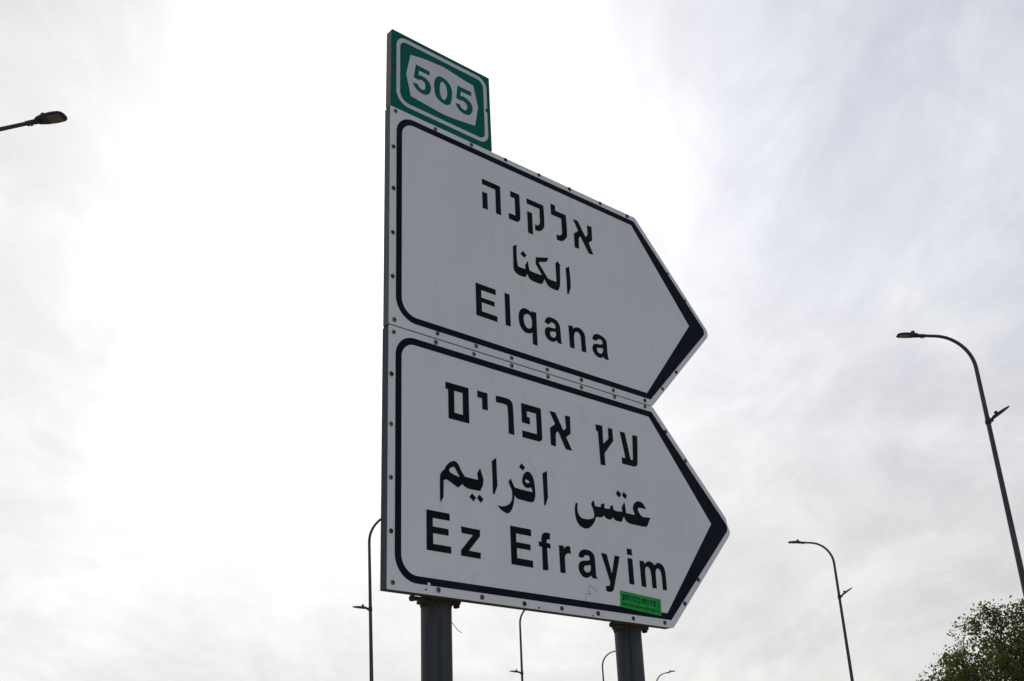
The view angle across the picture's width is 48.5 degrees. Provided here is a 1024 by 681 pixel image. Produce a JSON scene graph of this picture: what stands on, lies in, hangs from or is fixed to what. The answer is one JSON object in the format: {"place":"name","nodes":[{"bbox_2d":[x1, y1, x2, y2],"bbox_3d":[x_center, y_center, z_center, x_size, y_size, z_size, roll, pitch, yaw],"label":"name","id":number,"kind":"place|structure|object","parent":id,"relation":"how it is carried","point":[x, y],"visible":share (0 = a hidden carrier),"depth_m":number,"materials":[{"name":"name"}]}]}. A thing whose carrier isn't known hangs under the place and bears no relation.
{"place":"outdoors","nodes":[
{"label":"outdoors","id":0,"kind":"place"},
{"bbox_2d":[0,111,67,130],"bbox_3d":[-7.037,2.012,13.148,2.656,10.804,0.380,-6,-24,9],"label":"street lamp","id":1,"kind":"object","parent":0,"point":[51,117],"visible":1,"depth_m":15.15,"materials":[{"name":"metal"}]},
{"bbox_2d":[353,518,380,680],"bbox_3d":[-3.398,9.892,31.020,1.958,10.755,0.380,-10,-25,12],"label":"street lamp","id":2,"kind":"object","parent":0,"point":[369,608],"visible":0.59,"depth_m":32.20,"materials":[{"name":"metal"}]},
{"bbox_2d":[0,0,1023,680],"label":"sky","id":3,"kind":"structure","parent":0,"point":[192,258],"materials":[{"name":"white"}]},
{"bbox_2d":[509,610,524,680],"bbox_3d":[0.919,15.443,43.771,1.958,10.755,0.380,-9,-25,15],"label":"street lamp","id":4,"kind":"object","parent":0,"point":[521,660],"visible":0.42,"depth_m":45.24,"materials":[{"name":"grey metal"}]},
{"bbox_2d":[602,651,615,680],"bbox_3d":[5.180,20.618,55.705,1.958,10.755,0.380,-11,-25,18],"label":"street lamp","id":5,"kind":"object","parent":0,"point":[603,662],"visible":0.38,"depth_m":57.73,"materials":[{"name":"grey metal"}]},
{"bbox_2d":[656,670,674,680],"bbox_3d":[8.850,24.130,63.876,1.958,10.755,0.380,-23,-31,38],"label":"street lamp","id":6,"kind":"object","parent":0,"point":[664,673],"visible":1,"depth_m":65.83,"materials":[{"name":"grey metal"}]},
{"bbox_2d":[788,539,853,680],"bbox_3d":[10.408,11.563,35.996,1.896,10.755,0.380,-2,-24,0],"label":"street lamp","id":7,"kind":"object","parent":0,"point":[841,613],"visible":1,"depth_m":37.33,"materials":[{"name":"grey metal"}]},
{"bbox_2d":[896,330,1023,596],"bbox_3d":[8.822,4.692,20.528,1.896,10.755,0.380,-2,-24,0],"label":"street lamp","id":8,"kind":"object","parent":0,"point":[1012,531],"visible":1,"depth_m":21.71,"materials":[{"name":"metal"}]},
{"bbox_2d":[916,595,1023,680],"bbox_3d":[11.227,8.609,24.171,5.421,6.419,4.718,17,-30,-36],"label":"broadleaf tree","id":9,"kind":"object","parent":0,"point":[1007,657],"visible":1,"depth_m":24.64,"materials":[{"name":"green plant"}]},
{"label":"traffic island","id":10,"kind":"structure","parent":0,"visible":0},
{"bbox_2d":[380,29,729,680],"bbox_3d":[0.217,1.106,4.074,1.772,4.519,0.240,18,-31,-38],"label":"direction sign","id":11,"kind":"object","parent":10,"relation":"on","point":[544,338],"visible":1,"depth_m":4.26,"materials":[{"name":"grey metal"}]}
]}

